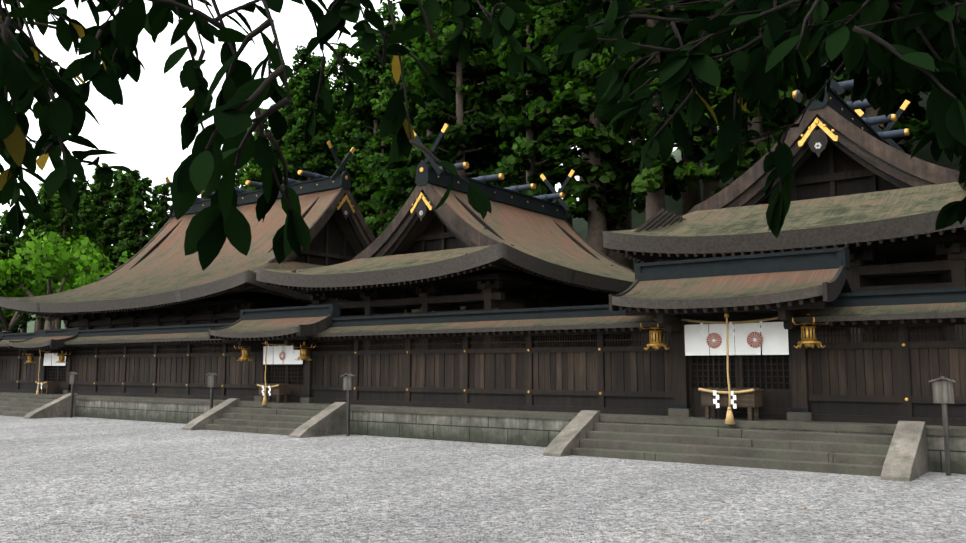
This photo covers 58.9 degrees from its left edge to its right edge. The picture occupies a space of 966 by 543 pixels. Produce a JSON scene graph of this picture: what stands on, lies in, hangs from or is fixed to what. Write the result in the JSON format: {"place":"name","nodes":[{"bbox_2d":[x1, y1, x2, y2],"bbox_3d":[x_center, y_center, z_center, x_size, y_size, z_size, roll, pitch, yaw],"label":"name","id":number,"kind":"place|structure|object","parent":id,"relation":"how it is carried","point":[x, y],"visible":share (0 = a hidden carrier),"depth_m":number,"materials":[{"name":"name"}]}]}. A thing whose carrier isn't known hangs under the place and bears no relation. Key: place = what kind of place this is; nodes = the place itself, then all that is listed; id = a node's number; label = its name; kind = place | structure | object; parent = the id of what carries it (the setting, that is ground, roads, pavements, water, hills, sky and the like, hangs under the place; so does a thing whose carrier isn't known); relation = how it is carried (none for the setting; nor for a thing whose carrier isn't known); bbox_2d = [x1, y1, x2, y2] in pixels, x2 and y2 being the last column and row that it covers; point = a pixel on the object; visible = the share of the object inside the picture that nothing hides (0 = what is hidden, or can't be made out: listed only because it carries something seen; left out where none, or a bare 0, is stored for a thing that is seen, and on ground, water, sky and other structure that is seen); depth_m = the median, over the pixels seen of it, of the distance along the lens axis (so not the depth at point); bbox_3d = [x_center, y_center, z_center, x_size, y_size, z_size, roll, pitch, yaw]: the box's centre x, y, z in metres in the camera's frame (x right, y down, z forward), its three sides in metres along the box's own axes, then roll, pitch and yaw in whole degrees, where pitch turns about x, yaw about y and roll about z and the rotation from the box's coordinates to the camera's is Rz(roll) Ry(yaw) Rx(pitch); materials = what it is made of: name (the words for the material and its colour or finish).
{"place":"outdoors","nodes":[
{"label":"outdoors","id":0,"kind":"place"},
{"bbox_2d":[0,0,677,245],"label":"sky","id":1,"kind":"structure","parent":0,"point":[144,131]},
{"bbox_2d":[3,68,961,332],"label":"hillside terrain","id":2,"kind":"structure","parent":0,"point":[639,220],"depth_m":63.55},
{"bbox_2d":[0,209,14,251],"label":"cedar tree","id":3,"kind":"object","parent":2,"relation":"on","point":[5,213],"visible":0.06,"depth_m":142.75,"materials":[{"name":"green plant"}]},
{"bbox_2d":[0,220,30,331],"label":"cedar tree","id":4,"kind":"object","parent":2,"relation":"on","point":[5,248],"visible":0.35,"depth_m":130.68,"materials":[{"name":"green plant"}]},
{"bbox_2d":[0,239,35,332],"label":"cedar tree","id":5,"kind":"object","parent":2,"relation":"on","point":[22,321],"visible":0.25,"depth_m":127.08,"materials":[{"name":"green plant"}]},
{"bbox_2d":[20,209,38,332],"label":"cedar tree","id":6,"kind":"object","parent":2,"relation":"on","point":[28,220],"visible":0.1,"depth_m":139.21,"materials":[{"name":"green plant"}]},
{"bbox_2d":[11,183,66,329],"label":"cedar tree","id":7,"kind":"object","parent":2,"relation":"on","point":[47,203],"visible":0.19,"depth_m":124.44,"materials":[{"name":"green plant"}]},
{"bbox_2d":[29,192,71,275],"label":"cedar tree","id":8,"kind":"object","parent":2,"relation":"on","point":[54,209],"visible":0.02,"depth_m":133.57,"materials":[{"name":"green plant"}]},
{"bbox_2d":[43,178,80,328],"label":"cedar tree","id":9,"kind":"object","parent":2,"relation":"on","point":[64,222],"visible":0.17,"depth_m":120.36,"materials":[{"name":"green plant"}]},
{"bbox_2d":[46,269,109,292],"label":"broadleaf tree","id":10,"kind":"object","parent":2,"relation":"on","point":[63,289],"depth_m":77.31,"materials":[{"name":"green plant"}]},
{"bbox_2d":[61,176,96,242],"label":"cedar tree","id":11,"kind":"object","parent":2,"relation":"on","point":[79,183],"visible":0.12,"depth_m":130.16,"materials":[{"name":"green plant"}]},
{"bbox_2d":[69,194,101,271],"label":"cedar tree","id":12,"kind":"object","parent":2,"relation":"on","point":[87,206],"visible":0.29,"depth_m":117.10,"materials":[{"name":"green plant"}]},
{"bbox_2d":[87,163,112,248],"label":"cedar tree","id":13,"kind":"object","parent":2,"relation":"on","point":[93,191],"visible":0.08,"depth_m":141.27,"materials":[{"name":"green plant"}]},
{"bbox_2d":[88,179,121,270],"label":"cedar tree","id":14,"kind":"object","parent":2,"relation":"on","point":[100,214],"visible":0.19,"depth_m":126.77,"materials":[{"name":"green plant"}]},
{"bbox_2d":[105,170,129,244],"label":"cedar tree","id":15,"kind":"object","parent":2,"relation":"on","point":[115,172],"visible":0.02,"depth_m":134.64,"materials":[{"name":"green plant"}]},
{"bbox_2d":[97,173,142,272],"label":"cedar tree","id":16,"kind":"object","parent":2,"relation":"on","point":[124,182],"visible":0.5,"depth_m":114.31,"materials":[{"name":"green plant"}]},
{"bbox_2d":[118,181,150,258],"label":"cedar tree","id":17,"kind":"object","parent":2,"relation":"on","point":[131,191],"visible":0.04,"depth_m":123.49,"materials":[{"name":"green plant"}]},
{"bbox_2d":[113,177,160,267],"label":"cedar tree","id":18,"kind":"object","parent":2,"relation":"on","point":[143,213],"visible":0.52,"depth_m":109.98,"materials":[{"name":"green plant"}]},
{"bbox_2d":[129,169,149,240],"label":"cedar tree","id":19,"kind":"object","parent":2,"relation":"on","point":[135,175],"visible":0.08,"depth_m":149.95,"materials":[{"name":"green plant"}]},
{"bbox_2d":[148,185,162,231],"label":"cedar tree","id":20,"kind":"object","parent":2,"relation":"on","point":[155,195],"visible":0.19,"depth_m":167.51,"materials":[{"name":"green plant"}]},
{"bbox_2d":[151,199,167,234],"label":"cedar tree","id":21,"kind":"object","parent":2,"relation":"on","point":[156,230],"visible":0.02,"depth_m":144.91,"materials":[{"name":"green plant"}]},
{"bbox_2d":[152,181,171,236],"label":"cedar tree","id":22,"kind":"object","parent":2,"relation":"on","point":[165,190],"visible":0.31,"depth_m":132.38,"materials":[{"name":"green plant"}]},
{"bbox_2d":[234,168,242,187],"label":"cedar tree","id":23,"kind":"object","parent":2,"relation":"on","point":[237,183],"visible":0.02,"depth_m":109.65,"materials":[{"name":"green plant"}]},
{"bbox_2d":[239,157,261,190],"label":"cedar tree","id":24,"kind":"object","parent":2,"relation":"on","point":[250,172],"visible":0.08,"depth_m":97.88,"materials":[{"name":"green plant"}]},
{"bbox_2d":[239,107,272,182],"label":"cedar tree","id":25,"kind":"object","parent":2,"relation":"on","point":[262,110],"visible":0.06,"depth_m":119.43,"materials":[{"name":"green plant"}]},
{"bbox_2d":[246,84,300,190],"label":"cedar tree","id":26,"kind":"object","parent":2,"relation":"on","point":[280,141],"visible":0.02,"depth_m":96.28,"materials":[{"name":"green plant"}]},
{"bbox_2d":[256,78,315,188],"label":"cedar tree","id":27,"kind":"object","parent":2,"relation":"on","point":[288,112],"visible":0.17,"depth_m":89.54,"materials":[{"name":"green plant"}]},
{"bbox_2d":[270,45,314,169],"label":"cedar tree","id":28,"kind":"object","parent":2,"relation":"on","point":[300,54],"visible":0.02,"depth_m":111.96,"materials":[{"name":"green plant"}]},
{"bbox_2d":[278,65,342,184],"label":"cedar tree","id":29,"kind":"object","parent":2,"relation":"on","point":[313,154],"visible":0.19,"depth_m":81.79,"materials":[{"name":"green plant"}]},
{"bbox_2d":[297,55,332,146],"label":"cedar tree","id":30,"kind":"object","parent":2,"relation":"on","point":[317,60],"depth_m":124.57,"materials":[{"name":"green plant"}]},
{"bbox_2d":[307,73,338,167],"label":"cedar tree","id":31,"kind":"object","parent":2,"relation":"on","point":[331,125],"visible":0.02,"depth_m":103.58,"materials":[{"name":"green plant"}]},
{"bbox_2d":[325,134,346,175],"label":"cedar tree","id":32,"kind":"object","parent":2,"relation":"on","point":[337,140],"visible":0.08,"depth_m":94.30,"materials":[{"name":"green plant"}]},
{"bbox_2d":[323,41,363,161],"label":"cedar tree","id":33,"kind":"object","parent":2,"relation":"on","point":[338,94],"visible":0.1,"depth_m":108.65,"materials":[{"name":"green plant"}]},
{"bbox_2d":[306,33,392,225],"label":"cedar tree","id":34,"kind":"object","parent":2,"relation":"on","point":[359,51],"visible":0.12,"depth_m":88.78,"materials":[{"name":"green plant"}]},
{"bbox_2d":[334,153,365,211],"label":"cedar tree","id":35,"kind":"object","parent":2,"relation":"on","point":[349,168],"visible":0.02,"depth_m":78.26,"materials":[{"name":"green plant"}]},
{"bbox_2d":[333,39,400,237],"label":"cedar tree","id":36,"kind":"object","parent":2,"relation":"on","point":[371,61],"visible":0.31,"depth_m":82.62,"materials":[{"name":"green plant"}]},
{"bbox_2d":[359,87,395,235],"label":"cedar tree","id":37,"kind":"object","parent":2,"relation":"on","point":[374,223],"visible":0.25,"depth_m":75.54,"materials":[{"name":"green plant"}]},
{"bbox_2d":[371,0,403,136],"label":"cedar tree","id":38,"kind":"object","parent":2,"relation":"on","point":[385,13],"visible":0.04,"depth_m":95.23,"materials":[{"name":"green plant"}]},
{"bbox_2d":[373,114,413,235],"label":"cedar tree","id":39,"kind":"object","parent":2,"relation":"on","point":[384,218],"visible":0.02,"depth_m":69.96,"materials":[{"name":"green plant"}]},
{"bbox_2d":[368,17,425,131],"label":"cedar tree","id":40,"kind":"object","parent":2,"relation":"on","point":[405,43],"visible":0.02,"depth_m":91.26,"materials":[{"name":"green plant"}]},
{"bbox_2d":[351,0,444,194],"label":"cedar tree","id":41,"kind":"object","parent":2,"relation":"on","point":[387,77],"visible":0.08,"depth_m":79.14,"materials":[{"name":"green plant"}]},
{"bbox_2d":[360,0,476,218],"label":"cedar tree","id":42,"kind":"object","parent":2,"relation":"on","point":[420,47],"visible":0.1,"depth_m":67.42,"materials":[{"name":"green plant"}]},
{"bbox_2d":[360,0,503,211],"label":"cedar tree","id":43,"kind":"object","parent":2,"relation":"on","point":[396,191],"visible":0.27,"depth_m":56.16,"materials":[{"name":"green plant"}]},
{"bbox_2d":[379,0,525,187],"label":"cedar tree","id":44,"kind":"object","parent":2,"relation":"on","point":[456,149],"visible":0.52,"depth_m":53.83,"materials":[{"name":"green plant"}]},
{"bbox_2d":[472,43,501,166],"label":"cedar tree","id":45,"kind":"object","parent":2,"relation":"on","point":[489,161],"depth_m":68.32,"materials":[{"name":"green plant"}]},
{"bbox_2d":[455,0,576,188],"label":"cedar tree","id":46,"kind":"object","parent":2,"relation":"on","point":[472,96],"visible":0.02,"depth_m":54.12,"materials":[{"name":"green plant"}]},
{"bbox_2d":[463,0,570,173],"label":"cedar tree","id":47,"kind":"object","parent":2,"relation":"on","point":[499,69],"visible":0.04,"depth_m":58.35,"materials":[{"name":"green plant"}]},
{"bbox_2d":[491,0,584,211],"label":"cedar tree","id":48,"kind":"object","parent":2,"relation":"on","point":[533,92],"visible":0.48,"depth_m":48.55,"materials":[{"name":"green plant"}]},
{"bbox_2d":[496,68,585,193],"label":"cedar tree","id":49,"kind":"object","parent":2,"relation":"on","point":[561,71],"depth_m":65.75,"materials":[{"name":"green plant"}]},
{"bbox_2d":[579,148,587,200],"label":"cedar tree","id":50,"kind":"object","parent":2,"relation":"on","point":[581,178],"depth_m":116.60,"materials":[{"name":"green plant"}]},
{"bbox_2d":[526,0,643,256],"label":"cedar tree","id":51,"kind":"object","parent":2,"relation":"on","point":[603,168],"visible":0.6,"depth_m":45.36,"materials":[{"name":"green plant"}]},
{"bbox_2d":[492,0,703,269],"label":"cedar tree","id":52,"kind":"object","parent":2,"relation":"on","point":[627,222],"visible":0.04,"depth_m":49.52,"materials":[{"name":"green plant"}]},
{"bbox_2d":[556,0,737,220],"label":"cedar tree","id":53,"kind":"object","parent":2,"relation":"on","point":[653,184],"visible":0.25,"depth_m":42.35,"materials":[{"name":"green plant"}]},
{"bbox_2d":[681,76,701,214],"bbox_3d":[14.139,-17.620,58.118,8.894,30.938,8.601,5,-8,-38],"label":"cedar tree","id":54,"kind":"object","parent":2,"relation":"on","point":[690,200],"depth_m":56.24,"materials":[{"name":"brown plant"}]},
{"bbox_2d":[662,40,747,200],"bbox_3d":[13.082,-12.654,49.700,10.797,28.746,9.285,-3,-7,23],"label":"cedar tree","id":55,"kind":"object","parent":2,"relation":"on","point":[711,186],"depth_m":48.72,"materials":[{"name":"green plant"}]},
{"bbox_2d":[673,18,797,195],"bbox_3d":[12.625,-6.391,39.767,7.431,26.054,6.391,1,-6,-8],"label":"cedar tree","id":56,"kind":"object","parent":2,"relation":"on","point":[755,151],"visible":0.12,"depth_m":39.31,"materials":[{"name":"green plant"}]},
{"bbox_2d":[720,71,845,131],"bbox_3d":[16.677,-13.733,45.726,9.935,31.843,7.769,-5,-8,40],"label":"cedar tree","id":57,"kind":"object","parent":2,"relation":"on","point":[724,81],"visible":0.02,"depth_m":46.48,"materials":[{"name":"green plant"}]},
{"bbox_2d":[786,35,938,154],"bbox_3d":[17.736,-9.190,38.487,7.831,31.468,8.098,-2,-7,20],"label":"cedar tree","id":58,"kind":"object","parent":2,"relation":"on","point":[916,124],"visible":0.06,"depth_m":36.67,"materials":[{"name":"green plant"}]},
{"bbox_2d":[897,114,915,156],"bbox_3d":[20.892,-15.927,43.600,9.057,33.320,8.516,3,-7,-26],"label":"cedar tree","id":59,"kind":"object","parent":2,"relation":"on","point":[902,141],"depth_m":42.55,"materials":[{"name":"green plant"}]},
{"bbox_2d":[0,415,965,542],"bbox_3d":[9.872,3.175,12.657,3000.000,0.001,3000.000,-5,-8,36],"label":"ground","id":60,"kind":"structure","parent":0,"point":[210,486],"depth_m":11.72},
{"bbox_2d":[0,259,42,314],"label":"broadleaf tree","id":61,"kind":"object","parent":60,"relation":"on","point":[13,293],"visible":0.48,"depth_m":72.95,"materials":[{"name":"green plant"}]},
{"bbox_2d":[0,280,57,332],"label":"broadleaf tree","id":62,"kind":"object","parent":60,"relation":"on","point":[6,327],"visible":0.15,"depth_m":83.76,"materials":[{"name":"green plant"}]},
{"bbox_2d":[0,229,126,329],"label":"broadleaf tree","id":63,"kind":"object","parent":60,"relation":"on","point":[49,265],"visible":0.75,"depth_m":67.52,"materials":[{"name":"green plant"}]},
{"bbox_2d":[68,372,77,417],"bbox_3d":[-14.447,4.319,30.038,0.407,1.600,0.170,-5,-8,36],"label":"sign post","id":64,"kind":"object","parent":60,"relation":"on","point":[72,378],"visible":1,"depth_m":30.03,"materials":[{"name":"grey wood"}]},
{"bbox_2d":[66,251,133,289],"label":"broadleaf tree","id":65,"kind":"object","parent":60,"relation":"on","point":[124,260],"visible":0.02,"depth_m":71.04,"materials":[{"name":"green plant"}]},
{"bbox_2d":[205,372,217,408],"bbox_3d":[-8.081,3.798,25.389,0.407,1.600,0.170,-5,-8,36],"label":"sign post","id":66,"kind":"object","parent":60,"relation":"on","point":[211,379],"visible":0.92,"depth_m":25.40,"materials":[{"name":"grey wood"}]},
{"bbox_2d":[340,373,355,435],"bbox_3d":[-3.487,3.421,22.034,0.407,1.600,0.170,-5,-8,36],"label":"sign post","id":67,"kind":"object","parent":60,"relation":"on","point":[347,381],"visible":1,"depth_m":22.03,"materials":[{"name":"grey wood"}]},
{"bbox_2d":[0,393,927,481],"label":"stone stairs","id":68,"kind":"structure","parent":60,"relation":"on","point":[900,454],"depth_m":16.24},
{"bbox_2d":[0,392,965,473],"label":"stone platform","id":69,"kind":"structure","parent":60,"relation":"on","point":[529,428],"depth_m":20.18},
{"bbox_2d":[35,381,57,393],"bbox_3d":[-16.700,4.432,32.666,0.837,0.502,0.460,-5,-8,36],"label":"offering box","id":70,"kind":"object","parent":69,"relation":"on","point":[46,386],"visible":0.83,"depth_m":32.51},
{"bbox_2d":[19,346,82,393],"bbox_3d":[-16.458,3.695,33.131,2.900,2.110,1.656,-5,-8,36],"label":"gate frame","id":71,"kind":"object","parent":69,"relation":"on","point":[60,375],"visible":0.52,"depth_m":33.02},
{"bbox_2d":[9,336,71,347],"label":"gate roof","id":72,"kind":"structure","parent":71,"relation":"on","point":[35,342],"depth_m":32.76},
{"bbox_2d":[22,347,70,362],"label":"hanging lanterns","id":73,"kind":"object","parent":71,"relation":"hanging from","point":[61,357],"visible":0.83,"depth_m":32.08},
{"bbox_2d":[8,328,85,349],"bbox_3d":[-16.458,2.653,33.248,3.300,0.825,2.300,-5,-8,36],"label":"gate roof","id":74,"kind":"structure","parent":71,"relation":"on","point":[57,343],"depth_m":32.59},
{"bbox_2d":[36,350,65,393],"bbox_3d":[-16.746,3.874,32.717,1.725,1.743,0.745,-5,-8,36],"label":"curtain and rope","id":75,"kind":"object","parent":71,"relation":"hanging from","point":[47,359],"visible":0.67,"depth_m":33.07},
{"bbox_2d":[55,292,364,353],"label":"hall body","id":76,"kind":"structure","parent":69,"relation":"on","point":[226,308],"depth_m":37.42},
{"bbox_2d":[0,188,369,317],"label":"hall roof","id":77,"kind":"structure","parent":76,"relation":"on","point":[166,270],"depth_m":40.46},
{"bbox_2d":[0,141,375,319],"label":"roof trim","id":78,"kind":"structure","parent":77,"relation":"on","point":[330,244],"depth_m":41.11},
{"bbox_2d":[257,383,290,402],"bbox_3d":[-6.094,3.532,24.853,0.943,0.548,0.506,-5,-8,36],"label":"offering box","id":79,"kind":"object","parent":69,"relation":"on","point":[278,389],"visible":0.94,"depth_m":24.69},
{"bbox_2d":[222,336,334,402],"bbox_3d":[-5.821,2.685,25.379,3.700,2.390,1.872,-5,-8,36],"label":"gate frame","id":80,"kind":"object","parent":69,"relation":"on","point":[298,377],"visible":0.5,"depth_m":25.21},
{"bbox_2d":[210,316,326,337],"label":"gate roof","id":81,"kind":"structure","parent":80,"relation":"on","point":[261,328],"depth_m":24.85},
{"bbox_2d":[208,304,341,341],"bbox_3d":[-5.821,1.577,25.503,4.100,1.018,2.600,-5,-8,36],"label":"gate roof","id":82,"kind":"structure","parent":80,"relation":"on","point":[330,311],"depth_m":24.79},
{"bbox_2d":[234,340,315,360],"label":"hanging lanterns","id":83,"kind":"object","parent":80,"relation":"hanging from","point":[303,354],"visible":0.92,"depth_m":24.28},
{"bbox_2d":[261,340,302,404],"bbox_3d":[-6.148,2.943,24.903,1.837,1.850,0.841,-5,-8,36],"label":"curtain and rope","id":84,"kind":"object","parent":80,"relation":"hanging from","point":[279,354],"visible":0.88,"depth_m":25.24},
{"bbox_2d":[266,123,634,301],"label":"roof trim","id":85,"kind":"structure","parent":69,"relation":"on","point":[439,233],"depth_m":31.53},
{"bbox_2d":[300,270,630,384],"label":"hall body","id":86,"kind":"structure","parent":69,"relation":"on","point":[487,290],"depth_m":29.99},
{"bbox_2d":[256,184,634,298],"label":"hall roof","id":87,"kind":"structure","parent":86,"relation":"on","point":[545,245],"depth_m":30.56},
{"bbox_2d":[0,318,965,425],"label":"wooden wall","id":88,"kind":"structure","parent":69,"relation":"on","point":[530,376],"depth_m":20.33,"materials":[{"name":"brown wood"}]},
{"bbox_2d":[0,339,25,346],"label":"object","id":89,"kind":"structure","parent":88,"relation":"on","point":[3,343],"depth_m":34.77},
{"bbox_2d":[0,332,45,347],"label":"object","id":90,"kind":"structure","parent":88,"relation":"on","point":[14,336],"depth_m":34.88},
{"bbox_2d":[64,332,221,344],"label":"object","id":91,"kind":"structure","parent":88,"relation":"on","point":[199,336],"depth_m":29.09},
{"bbox_2d":[67,323,282,346],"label":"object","id":92,"kind":"structure","parent":88,"relation":"on","point":[195,328],"depth_m":29.25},
{"bbox_2d":[300,304,680,339],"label":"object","id":93,"kind":"structure","parent":88,"relation":"on","point":[537,313],"depth_m":20.98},
{"bbox_2d":[309,314,674,336],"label":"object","id":94,"kind":"structure","parent":88,"relation":"on","point":[556,324],"depth_m":20.34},
{"bbox_2d":[784,287,965,328],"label":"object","id":95,"kind":"structure","parent":88,"relation":"on","point":[919,296],"depth_m":15.54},
{"bbox_2d":[793,302,965,322],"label":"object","id":96,"kind":"structure","parent":88,"relation":"on","point":[914,311],"depth_m":15.37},
{"bbox_2d":[632,332,670,379],"bbox_3d":[6.723,2.582,30.162,3.600,3.620,1.000,-5,-8,36],"label":"corridor","id":97,"kind":"object","parent":69,"relation":"on","point":[647,342],"depth_m":30.75,"materials":[{"name":"brown wood"}]},
{"bbox_2d":[625,300,825,420],"bbox_3d":[5.178,1.565,17.370,3.960,2.830,2.092,-5,-8,36],"label":"gate frame","id":98,"kind":"object","parent":69,"relation":"on","point":[782,381],"visible":0.58,"depth_m":17.21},
{"bbox_2d":[612,268,847,308],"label":"gate roof","id":99,"kind":"structure","parent":98,"relation":"on","point":[731,290],"depth_m":16.68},
{"bbox_2d":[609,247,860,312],"bbox_3d":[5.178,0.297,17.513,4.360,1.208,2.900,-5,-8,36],"label":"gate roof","id":100,"kind":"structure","parent":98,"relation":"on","point":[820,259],"depth_m":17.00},
{"bbox_2d":[681,312,788,423],"bbox_3d":[4.810,1.892,16.829,2.188,2.140,0.938,-5,-8,36],"label":"gate curtain rope","id":101,"kind":"object","parent":98,"relation":"hanging from","point":[717,338],"visible":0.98,"depth_m":17.14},
{"bbox_2d":[698,387,763,420],"bbox_3d":[4.854,2.584,16.744,1.120,0.625,0.583,-5,-8,36],"label":"offering box","id":102,"kind":"object","parent":69,"relation":"on","point":[715,398],"visible":0.96,"depth_m":16.60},
{"bbox_2d":[613,60,965,262],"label":"roof trim","id":103,"kind":"structure","parent":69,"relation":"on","point":[832,165],"depth_m":23.01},
{"bbox_2d":[655,231,965,396],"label":"building wall","id":104,"kind":"structure","parent":69,"relation":"on","point":[933,261],"depth_m":20.39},
{"bbox_2d":[602,115,965,262],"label":"hall roof","id":105,"kind":"structure","parent":104,"relation":"on","point":[868,216],"depth_m":20.96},
{"bbox_2d":[35,470,965,539],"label":"fallen leaves","id":106,"kind":"object","parent":60,"relation":"on","point":[804,508],"visible":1,"depth_m":10.58,"materials":[{"name":"brown plant"}]},
{"bbox_2d":[928,376,956,475],"bbox_3d":[7.552,2.517,13.972,0.407,1.600,0.170,-5,-8,36],"label":"lantern post","id":107,"kind":"object","parent":60,"relation":"on","point":[943,392],"visible":1,"depth_m":13.97,"materials":[{"name":"grey wood"}]},
{"bbox_2d":[0,0,965,270],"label":"overhanging tree branches","id":108,"kind":"object","parent":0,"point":[802,40],"visible":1,"depth_m":2.34,"materials":[{"name":"green plant"}]},
{"bbox_2d":[640,312,828,349],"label":"hanging lanterns","id":109,"kind":"object","parent":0,"point":[808,336],"visible":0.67,"depth_m":16.09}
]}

